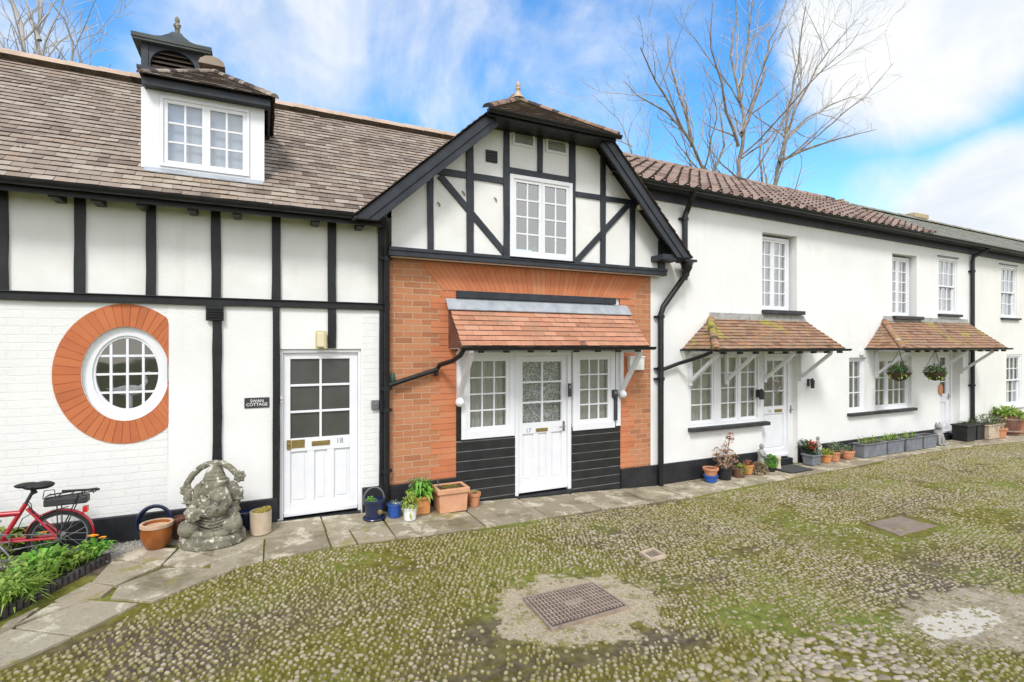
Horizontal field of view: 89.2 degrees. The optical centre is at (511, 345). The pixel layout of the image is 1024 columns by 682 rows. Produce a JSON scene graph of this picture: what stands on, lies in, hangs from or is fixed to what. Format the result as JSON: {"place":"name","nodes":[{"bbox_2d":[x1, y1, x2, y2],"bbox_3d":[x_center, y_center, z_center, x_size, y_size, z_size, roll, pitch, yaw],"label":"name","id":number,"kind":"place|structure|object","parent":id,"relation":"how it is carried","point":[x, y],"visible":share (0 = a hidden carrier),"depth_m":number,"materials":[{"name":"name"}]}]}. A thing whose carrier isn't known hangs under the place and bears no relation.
{"place":"outdoors","nodes":[
{"label":"outdoors","id":0,"kind":"place"},
{"bbox_2d":[0,561,89,619],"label":"flower bed soil","id":1,"kind":"structure","parent":0,"point":[66,572],"depth_m":4.45,"materials":[{"name":"brown soil"}]},
{"bbox_2d":[0,566,57,616],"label":"bed plant","id":2,"kind":"object","parent":1,"relation":"on","point":[15,592],"visible":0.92,"depth_m":3.90,"materials":[{"name":"green plant"}]},
{"bbox_2d":[7,542,77,580],"bbox_3d":[-3.954,1.841,4.367,0.422,0.222,0.453,0,0,33],"label":"bed plant","id":3,"kind":"object","parent":1,"relation":"on","point":[30,556],"visible":0.49,"depth_m":4.38,"materials":[{"name":"green plant"}]},
{"bbox_2d":[0,540,106,606],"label":"bed foliage","id":4,"kind":"object","parent":1,"relation":"on","point":[81,555],"visible":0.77,"depth_m":4.23,"materials":[{"name":"green plant"}]},
{"bbox_2d":[76,534,114,558],"bbox_3d":[-3.785,1.829,4.718,0.326,0.248,0.325,0,0,-26],"label":"marigold plant","id":5,"kind":"object","parent":1,"relation":"on","point":[101,543],"visible":0.88,"depth_m":4.69,"materials":[{"name":"green plant"}]},
{"bbox_2d":[0,439,1023,681],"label":"ground","id":6,"kind":"structure","parent":0,"point":[633,618],"depth_m":4.11,"materials":[{"name":"grey stone"}]},
{"bbox_2d":[0,553,110,619],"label":"bed edging","id":7,"kind":"object","parent":6,"relation":"on","point":[78,572],"visible":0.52,"depth_m":4.22,"materials":[{"name":"black plastic"}]},
{"bbox_2d":[0,0,133,68],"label":"bare tree","id":8,"kind":"object","parent":6,"relation":"on","point":[36,30],"visible":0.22,"depth_m":9.20,"materials":[{"name":"wood"}]},
{"bbox_2d":[0,540,143,568],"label":"gravel bed","id":9,"kind":"object","parent":6,"relation":"on","point":[121,548],"visible":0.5,"depth_m":5.00,"materials":[{"name":"grey gravel"}]},
{"bbox_2d":[0,524,25,556],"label":"bed plant","id":10,"kind":"object","parent":9,"relation":"on","point":[2,528],"visible":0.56,"depth_m":4.75,"materials":[{"name":"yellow plant"}]},
{"bbox_2d":[27,531,65,550],"bbox_3d":[-4.383,1.847,4.843,0.332,0.206,0.316,0,0,30],"label":"marigold plant","id":11,"kind":"object","parent":9,"relation":"on","point":[43,545],"visible":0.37,"depth_m":4.83,"materials":[{"name":"green plant"}]},
{"bbox_2d":[0,481,99,563],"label":"bicycle","id":12,"kind":"object","parent":9,"relation":"on","point":[73,498],"visible":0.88,"depth_m":4.64,"materials":[{"name":"red metal"}]},
{"bbox_2d":[0,16,456,557],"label":"timber framed cottage","id":13,"kind":"structure","parent":6,"relation":"on","point":[178,210],"depth_m":5.54,"materials":[{"name":"white paint"}]},
{"bbox_2d":[82,327,167,419],"bbox_3d":[-3.982,0.288,5.428,1.000,0.946,0.365,0,0,-26],"label":"round window","id":14,"kind":"structure","parent":13,"relation":"in","point":[89,373],"depth_m":5.26,"materials":[{"name":"white paint"}]},
{"bbox_2d":[106,371,150,407],"bbox_3d":[-4.013,0.481,5.438,0.396,0.413,0.136,0,0,-26],"label":"swan ornament","id":15,"kind":"object","parent":13,"relation":"on","point":[132,388],"visible":0.47,"depth_m":5.42,"materials":[{"name":"white plastic"}]},
{"bbox_2d":[244,397,268,407],"bbox_3d":[-2.821,0.637,5.738,0.248,0.114,0.014,0,0,-26],"label":"name plate","id":16,"kind":"object","parent":13,"relation":"attached to","point":[260,402],"visible":1,"depth_m":5.73,"materials":[{"name":"grey plastic"}]},
{"bbox_2d":[279,349,360,521],"bbox_3d":[-2.235,1.077,6.065,0.907,2.055,0.170,0,0,-26],"label":"door","id":17,"kind":"structure","parent":13,"relation":"in","point":[320,389],"depth_m":6.08,"materials":[{"name":"white paint"}]},
{"bbox_2d":[316,330,326,348],"bbox_3d":[-2.203,-0.060,5.984,0.111,0.220,0.105,0,0,-26],"label":"wall lamp","id":18,"kind":"object","parent":13,"relation":"attached to","point":[321,339],"visible":1,"depth_m":5.95,"materials":[{"name":"beige plastic"}]},
{"bbox_2d":[371,400,378,409],"bbox_3d":[-1.654,0.723,6.275,0.090,0.115,0.044,0,0,-26],"label":"key safe","id":19,"kind":"object","parent":13,"relation":"attached to","point":[374,404],"visible":1,"depth_m":6.26,"materials":[{"name":"grey plastic"}]},
{"bbox_2d":[0,442,1023,681],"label":"cobbles","id":20,"kind":"object","parent":6,"relation":"on","point":[830,665],"visible":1,"depth_m":4.39,"materials":[{"name":"beige stone"}]},
{"bbox_2d":[866,516,935,535],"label":"stone slab","id":21,"kind":"structure","parent":20,"relation":"in","point":[899,525],"depth_m":6.34,"materials":[{"name":"grey stone"}]},
{"bbox_2d":[351,81,696,507],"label":"gabled brick cottage","id":22,"kind":"structure","parent":6,"relation":"on","point":[499,342],"depth_m":7.07,"materials":[{"name":"orange brick"}]},
{"bbox_2d":[390,372,394,381],"bbox_3d":[-1.456,0.390,6.335,0.060,0.120,0.057,0,0,-26],"label":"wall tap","id":23,"kind":"object","parent":22,"relation":"attached to","point":[392,376],"depth_m":6.31,"materials":[{"name":"green paint"}]},
{"bbox_2d":[461,352,514,439],"bbox_3d":[-0.337,0.662,6.976,0.770,1.145,0.135,0,0,-26],"label":"window","id":24,"kind":"structure","parent":22,"relation":"in","point":[488,410],"depth_m":7.00,"materials":[{"name":"white paint"}]},
{"bbox_2d":[510,173,574,262],"bbox_3d":[0.404,-1.712,7.124,1.015,1.135,0.120,0,0,-26],"label":"window","id":25,"kind":"structure","parent":22,"relation":"in","point":[541,183],"depth_m":7.10,"materials":[{"name":"white paint"}]},
{"bbox_2d":[514,352,572,498],"bbox_3d":[0.439,1.145,7.336,0.910,2.100,0.191,0,0,-26],"label":"door","id":26,"kind":"structure","parent":22,"relation":"in","point":[542,436],"depth_m":7.37,"materials":[{"name":"white paint"}]},
{"bbox_2d":[568,383,570,396],"bbox_3d":[0.827,0.645,7.447,0.050,0.190,0.024,0,0,-26],"label":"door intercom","id":27,"kind":"object","parent":22,"relation":"attached to","point":[569,389],"depth_m":7.44,"materials":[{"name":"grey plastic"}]},
{"bbox_2d":[571,351,614,430],"bbox_3d":[1.190,0.665,7.710,0.740,1.150,0.135,0,0,-26],"label":"window","id":28,"kind":"structure","parent":22,"relation":"in","point":[592,372],"depth_m":7.71,"materials":[{"name":"white paint"}]},
{"bbox_2d":[612,390,617,419],"bbox_3d":[1.544,0.900,7.784,0.090,0.460,0.054,0,0,-26],"label":"key safe","id":29,"kind":"object","parent":22,"relation":"attached to","point":[615,394],"visible":1,"depth_m":7.78,"materials":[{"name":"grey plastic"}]},
{"bbox_2d":[626,356,644,369],"bbox_3d":[1.902,0.275,7.964,0.297,0.214,0.084,0,0,-26],"label":"meter box","id":30,"kind":"object","parent":22,"relation":"attached to","point":[640,365],"visible":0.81,"depth_m":7.94,"materials":[{"name":"white paint"}]},
{"bbox_2d":[523,582,628,631],"bbox_3d":[0.502,2.065,4.115,0.749,0.082,0.545,0,0,-26],"label":"manhole cover","id":31,"kind":"object","parent":6,"relation":"on","point":[561,608],"visible":1,"depth_m":4.08,"materials":[{"name":"metal"}]},
{"bbox_2d":[547,48,696,160],"bbox_3d":[5.954,-7.175,26.878,8.237,18.650,3.870,0,0,-26],"label":"bare tree","id":32,"kind":"object","parent":6,"relation":"on","point":[628,143],"visible":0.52,"depth_m":27.30,"materials":[{"name":"brown wood"}]},
{"bbox_2d":[639,547,666,561],"bbox_3d":[1.412,2.121,5.233,0.250,0.061,0.249,0,0,-26],"label":"yard drain","id":33,"kind":"object","parent":6,"relation":"on","point":[652,554],"visible":0.91,"depth_m":5.21,"materials":[{"name":"stone"}]},
{"bbox_2d":[578,0,906,188],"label":"bare tree","id":34,"kind":"object","parent":6,"relation":"on","point":[787,128],"visible":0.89,"depth_m":19.38,"materials":[{"name":"grey plant"}]},
{"bbox_2d":[516,151,1013,485],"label":"white rendered cottage","id":35,"kind":"structure","parent":6,"relation":"on","point":[795,289],"depth_m":9.72,"materials":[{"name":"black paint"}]},
{"bbox_2d":[689,352,759,426],"bbox_3d":[3.622,0.740,8.930,1.690,1.220,0.135,0,0,-26],"label":"window","id":36,"kind":"structure","parent":35,"relation":"in","point":[712,401],"depth_m":8.96,"materials":[{"name":"white paint"}]},
{"bbox_2d":[756,389,764,399],"bbox_3d":[4.374,0.861,9.129,0.110,0.190,0.137,0,0,-26],"label":"wall lantern","id":37,"kind":"object","parent":35,"relation":"attached to","point":[760,393],"depth_m":9.09,"materials":[{"name":"black metal"}]},
{"bbox_2d":[762,236,788,309],"bbox_3d":[4.773,-1.305,9.606,0.870,1.350,0.135,0,0,-26],"label":"window","id":38,"kind":"structure","parent":35,"relation":"in","point":[775,251],"depth_m":9.65,"materials":[{"name":"white paint"}]},
{"bbox_2d":[762,354,792,465],"bbox_3d":[4.830,1.180,9.524,0.883,2.040,0.198,0,0,-26],"label":"door","id":39,"kind":"structure","parent":35,"relation":"in","point":[776,408],"depth_m":9.59,"materials":[{"name":"white paint"}]},
{"bbox_2d":[772,372,782,392],"bbox_3d":[4.860,0.656,9.508,0.261,0.436,0.042,0,0,-26],"label":"heart wreath","id":40,"kind":"object","parent":39,"relation":"hanging from","point":[777,381],"visible":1,"depth_m":9.50,"materials":[{"name":"wicker"}]},
{"bbox_2d":[807,378,814,387],"bbox_3d":[5.611,0.712,9.731,0.082,0.190,0.125,0,0,-26],"label":"wall lantern","id":41,"kind":"object","parent":35,"relation":"attached to","point":[811,382],"depth_m":9.69,"materials":[{"name":"black metal"}]},
{"bbox_2d":[849,357,862,411],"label":"window","id":42,"kind":"structure","parent":35,"relation":"in","point":[853,376],"depth_m":10.62,"materials":[{"name":"white paint"}]},
{"bbox_2d":[859,350,864,354],"bbox_3d":[7.069,0.152,10.474,0.120,0.100,0.049,0,0,-26],"label":"alarm box","id":43,"kind":"object","parent":35,"relation":"attached to","point":[861,352],"visible":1,"depth_m":10.45,"materials":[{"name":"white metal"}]},
{"bbox_2d":[875,357,907,409],"bbox_3d":[8.039,0.800,11.110,1.320,1.100,0.135,0,0,-26],"label":"window","id":44,"kind":"structure","parent":35,"relation":"in","point":[889,393],"depth_m":11.13,"materials":[{"name":"white paint"}]},
{"bbox_2d":[885,351,911,380],"bbox_3d":[7.560,0.394,10.118,0.458,0.638,0.451,0,0,-7],"label":"hanging basket","id":45,"kind":"object","parent":35,"relation":"hanging from","point":[901,374],"visible":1,"depth_m":10.05,"materials":[{"name":"green metal"}]},
{"bbox_2d":[892,257,908,315],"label":"window","id":46,"kind":"structure","parent":35,"relation":"in","point":[900,266],"depth_m":11.38,"materials":[{"name":"white paint"}]},
{"bbox_2d":[923,353,947,380],"bbox_3d":[8.713,0.406,10.675,0.456,0.661,0.457,0,0,-3],"label":"hanging basket","id":47,"kind":"object","parent":35,"relation":"hanging from","point":[938,374],"visible":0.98,"depth_m":10.61,"materials":[{"name":"green metal"}]},
{"bbox_2d":[938,384,942,394],"bbox_3d":[9.718,1.007,11.765,0.200,0.260,0.035,0,0,-26],"label":"wall plaque","id":48,"kind":"object","parent":35,"relation":"attached to","point":[940,389],"depth_m":11.74,"materials":[{"name":"ceramic"}]},
{"bbox_2d":[940,352,951,439],"bbox_3d":[10.004,1.175,12.042,0.730,2.030,0.170,0,0,-26],"label":"door","id":49,"kind":"structure","parent":35,"relation":"in","point":[946,397],"depth_m":12.13,"materials":[{"name":"white paint"}]},
{"bbox_2d":[939,257,955,313],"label":"window","id":50,"kind":"structure","parent":35,"relation":"in","point":[947,293],"depth_m":12.10,"materials":[{"name":"white paint"}]},
{"bbox_2d":[877,209,1023,421],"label":"slate roofed cottage","id":51,"kind":"structure","parent":6,"relation":"on","point":[999,303],"depth_m":13.07,"materials":[{"name":"white paint"}]},
{"bbox_2d":[894,212,928,257],"bbox_3d":[12.411,-3.098,16.179,0.784,1.850,0.644,0,0,-26],"label":"chimney","id":52,"kind":"object","parent":51,"relation":"on","point":[920,215],"visible":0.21,"depth_m":15.86,"materials":[{"name":"brick"}]},
{"bbox_2d":[1000,266,1021,319],"bbox_3d":[12.633,-1.315,13.231,0.960,1.350,0.215,0,0,-26],"label":"window","id":53,"kind":"structure","parent":51,"relation":"in","point":[1008,274],"depth_m":13.34,"materials":[{"name":"white paint"}]},
{"bbox_2d":[1006,354,1023,407],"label":"window","id":54,"kind":"structure","parent":51,"relation":"in","point":[1013,362],"depth_m":13.45,"materials":[{"name":"white paint"}]},
{"bbox_2d":[0,433,1023,669],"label":"path","id":55,"kind":"structure","parent":0,"point":[68,616],"depth_m":5.22,"materials":[{"name":"stone"}]},
{"bbox_2d":[135,504,172,535],"bbox_3d":[-3.611,1.785,5.243,0.324,0.364,0.063,0,0,-26],"label":"garden hose","id":56,"kind":"object","parent":55,"relation":"on","point":[138,520],"visible":0.56,"depth_m":5.20,"materials":[{"name":"blue rubber"}]},
{"bbox_2d":[139,518,173,549],"bbox_3d":[-3.458,1.841,5.050,0.280,0.233,0.280,0,0,-26],"label":"glazed pot","id":57,"kind":"object","parent":55,"relation":"on","point":[157,533],"visible":1,"depth_m":4.96,"materials":[{"name":"orange ceramic"}]},
{"bbox_2d":[170,514,184,538],"bbox_3d":[-3.395,1.855,5.291,0.164,0.208,0.164,0,0,-26],"label":"garden pot","id":58,"kind":"object","parent":55,"relation":"on","point":[178,519],"visible":0.45,"depth_m":5.23,"materials":[{"name":"red ceramic"}]},
{"bbox_2d":[177,460,245,551],"bbox_3d":[-2.989,1.564,5.192,0.591,0.822,0.507,0,0,-18],"label":"stone statue","id":59,"kind":"object","parent":55,"relation":"on","point":[213,518],"visible":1,"depth_m":5.09,"materials":[{"name":"grey stone"}]},
{"bbox_2d":[239,509,252,529],"bbox_3d":[-2.850,1.871,5.553,0.174,0.188,0.174,0,0,-26],"label":"garden pot","id":60,"kind":"object","parent":55,"relation":"on","point":[245,515],"visible":0.48,"depth_m":5.50,"materials":[{"name":"blue ceramic"}]},
{"bbox_2d":[250,505,271,535],"bbox_3d":[-2.637,1.832,5.445,0.210,0.267,0.210,0,0,-26],"label":"moss topped pot","id":61,"kind":"object","parent":55,"relation":"on","point":[260,521],"visible":1,"depth_m":5.37,"materials":[{"name":"ceramic"}]},
{"bbox_2d":[362,486,385,520],"bbox_3d":[-1.593,1.815,5.980,0.268,0.365,0.260,0,0,-26],"label":"navy pot","id":62,"kind":"object","parent":55,"relation":"on","point":[373,505],"visible":1,"depth_m":5.91,"materials":[{"name":"ceramic"}]},
{"bbox_2d":[387,499,401,517],"bbox_3d":[-1.377,1.911,6.084,0.179,0.191,0.179,0,0,-26],"label":"blue pot","id":63,"kind":"object","parent":55,"relation":"on","point":[394,509],"visible":0.95,"depth_m":6.02,"materials":[{"name":"ceramic"}]},
{"bbox_2d":[400,491,420,520],"bbox_3d":[-1.172,1.855,6.005,0.269,0.315,0.316,0,0,-26],"label":"potted plant","id":64,"kind":"object","parent":55,"relation":"on","point":[409,512],"visible":1,"depth_m":5.95,"materials":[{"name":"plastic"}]},
{"bbox_2d":[406,476,436,514],"bbox_3d":[-1.087,1.805,6.259,0.439,0.430,0.461,0,0,-26],"label":"potted plant","id":65,"kind":"object","parent":55,"relation":"on","point":[424,487],"visible":0.88,"depth_m":6.18,"materials":[{"name":"plant"}]},
{"bbox_2d":[432,477,469,513],"bbox_3d":[-0.766,1.835,6.434,0.410,0.401,0.310,0,0,-26],"label":"terracotta trough","id":66,"kind":"object","parent":55,"relation":"on","point":[450,497],"visible":0.97,"depth_m":6.33,"materials":[{"name":"ceramic"}]},
{"bbox_2d":[468,490,480,506],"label":"terracotta pot","id":67,"kind":"object","parent":55,"relation":"on","point":[473,497],"visible":0.93,"depth_m":6.56,"materials":[{"name":"ceramic"}]},
{"bbox_2d":[703,473,718,482],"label":"blue pot","id":68,"kind":"object","parent":55,"relation":"on","point":[711,479],"visible":0.77,"depth_m":8.29,"materials":[{"name":"ceramic"}]},
{"bbox_2d":[702,466,718,475],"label":"terracotta pot","id":69,"kind":"object","parent":68,"relation":"on","point":[711,470],"visible":1,"depth_m":8.30,"materials":[{"name":"ceramic"}]},
{"bbox_2d":[711,432,738,479],"bbox_3d":[3.488,1.816,8.520,0.508,0.756,0.339,0,0,-42],"label":"potted plant","id":70,"kind":"object","parent":55,"relation":"on","point":[725,472],"visible":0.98,"depth_m":8.48,"materials":[{"name":"plant"}]},
{"bbox_2d":[732,462,748,477],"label":"brown pot","id":71,"kind":"object","parent":55,"relation":"on","point":[738,471],"visible":0.95,"depth_m":8.58,"materials":[{"name":"red ceramic"}]},
{"bbox_2d":[742,459,754,473],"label":"ochre pot","id":72,"kind":"object","parent":55,"relation":"on","point":[749,465],"visible":0.87,"depth_m":8.78,"materials":[{"name":"ceramic"}]},
{"bbox_2d":[752,461,768,475],"bbox_3d":[4.223,2.165,8.867,0.374,0.378,0.298,0,0,-26],"label":"dry mound","id":73,"kind":"object","parent":55,"relation":"on","point":[760,468],"visible":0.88,"depth_m":8.79,"materials":[{"name":"brown plant"}]},
{"bbox_2d":[757,443,766,462],"bbox_3d":[4.348,1.949,9.041,0.150,0.470,0.161,0,0,-26],"label":"stone figurine","id":74,"kind":"object","parent":55,"relation":"on","point":[762,454],"visible":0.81,"depth_m":9.01,"materials":[{"name":"grey stone"}]},
{"bbox_2d":[764,454,778,471],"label":"garden pot","id":75,"kind":"object","parent":55,"relation":"on","point":[772,467],"visible":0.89,"depth_m":8.93,"materials":[{"name":"plant"}]},
{"bbox_2d":[776,455,780,468],"bbox_3d":[4.688,2.063,9.135,0.100,0.235,0.100,0,0,-26],"label":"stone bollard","id":76,"kind":"object","parent":55,"relation":"on","point":[779,464],"visible":0.71,"depth_m":9.10,"materials":[{"name":"beige stone"}]},
{"bbox_2d":[776,464,813,472],"bbox_3d":[4.912,2.168,9.110,0.600,0.012,0.400,0,0,-26],"label":"door mat","id":77,"kind":"object","parent":55,"relation":"on","point":[792,468],"depth_m":9.09,"materials":[{"name":"grey rubber"}]},
{"bbox_2d":[797,438,814,462],"bbox_3d":[5.448,1.950,9.581,0.348,0.443,0.342,0,0,-26],"label":"garden pot","id":78,"kind":"object","parent":55,"relation":"on","point":[805,450],"visible":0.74,"depth_m":9.53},
{"bbox_2d":[800,439,822,465],"bbox_3d":[5.478,1.949,9.462,0.357,0.446,0.367,0,0,-26],"label":"grey planter","id":79,"kind":"object","parent":55,"relation":"on","point":[813,458],"visible":0.94,"depth_m":9.40,"materials":[{"name":"plastic"}]},
{"bbox_2d":[814,436,821,461],"bbox_3d":[5.724,1.941,9.711,0.120,0.460,0.120,0,0,-26],"label":"figurine","id":80,"kind":"object","parent":55,"relation":"on","point":[818,441],"visible":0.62,"depth_m":9.68,"materials":[{"name":"white stone"}]},
{"bbox_2d":[820,448,833,462],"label":"ochre pot","id":81,"kind":"object","parent":55,"relation":"on","point":[826,457],"visible":0.84,"depth_m":9.58,"materials":[{"name":"ceramic"}]},
{"bbox_2d":[824,441,845,461],"bbox_3d":[6.090,1.991,9.772,0.359,0.360,0.376,0,0,44],"label":"terracotta pot","id":82,"kind":"object","parent":55,"relation":"on","point":[836,455],"visible":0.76,"depth_m":9.68,"materials":[{"name":"ceramic"}]},
{"bbox_2d":[839,445,854,459],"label":"terracotta pot","id":83,"kind":"object","parent":55,"relation":"on","point":[848,454],"visible":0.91,"depth_m":9.84,"materials":[{"name":"ceramic"}]},
{"bbox_2d":[853,435,886,457],"bbox_3d":[7.024,1.972,10.207,0.784,0.392,0.286,0,0,-26],"label":"grey trough","id":84,"kind":"object","parent":55,"relation":"on","point":[870,447],"visible":1,"depth_m":10.09,"materials":[{"name":"metal"}]},
{"bbox_2d":[875,432,905,453],"bbox_3d":[7.654,1.971,10.489,0.589,0.392,0.270,0,0,-26],"label":"grey trough","id":85,"kind":"object","parent":55,"relation":"on","point":[895,445],"visible":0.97,"depth_m":10.43,"materials":[{"name":"metal"}]},
{"bbox_2d":[895,431,922,450],"bbox_3d":[8.234,1.971,10.793,0.619,0.387,0.294,0,0,-26],"label":"grey trough","id":86,"kind":"object","parent":55,"relation":"on","point":[912,442],"visible":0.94,"depth_m":10.69,"materials":[{"name":"metal"}]},
{"bbox_2d":[913,433,936,448],"bbox_3d":[8.780,2.034,11.037,0.521,0.260,0.260,0,0,-26],"label":"grey trough","id":87,"kind":"object","parent":55,"relation":"on","point":[929,440],"visible":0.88,"depth_m":10.94,"materials":[{"name":"metal"}]},
{"bbox_2d":[933,422,948,445],"bbox_3d":[9.336,1.919,11.302,0.370,0.505,0.304,0,0,-16],"label":"stone cat","id":88,"kind":"object","parent":55,"relation":"on","point":[938,431],"visible":0.83,"depth_m":11.21},
{"bbox_2d":[950,421,977,441],"bbox_3d":[10.283,1.940,11.804,0.434,0.440,0.340,0,0,-26],"label":"black planter","id":89,"kind":"object","parent":55,"relation":"on","point":[965,431],"visible":1,"depth_m":11.71,"materials":[{"name":"plastic"}]},
{"bbox_2d":[961,419,987,439],"bbox_3d":[10.690,1.939,12.000,0.448,0.440,0.340,0,0,-26],"label":"black planter","id":90,"kind":"object","parent":55,"relation":"on","point":[980,431],"visible":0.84,"depth_m":11.87,"materials":[{"name":"plastic"}]},
{"bbox_2d":[968,414,1006,438],"bbox_3d":[11.143,1.868,12.123,0.738,0.579,0.690,0,0,-26],"label":"buff trough","id":91,"kind":"object","parent":55,"relation":"on","point":[992,429],"visible":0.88,"depth_m":11.97,"materials":[{"name":"stone"}]},
{"bbox_2d":[999,427,1007,437],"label":"terracotta pot","id":92,"kind":"object","parent":55,"relation":"on","point":[1003,432],"visible":0.53,"depth_m":12.03,"materials":[{"name":"ceramic"}]},
{"bbox_2d":[991,404,1023,434],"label":"barrel planter","id":93,"kind":"object","parent":55,"relation":"on","point":[1013,422],"visible":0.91,"depth_m":12.43,"materials":[{"name":"red wood"}]},
{"bbox_2d":[1008,410,1023,432],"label":"terracotta pot","id":94,"kind":"object","parent":55,"relation":"on","point":[1022,424],"visible":0.21,"depth_m":12.68,"materials":[{"name":"ceramic"}]},
{"bbox_2d":[0,0,1023,250],"label":"sky","id":95,"kind":"structure","parent":0,"point":[947,143],"materials":[{"name":"blue"}]}
]}

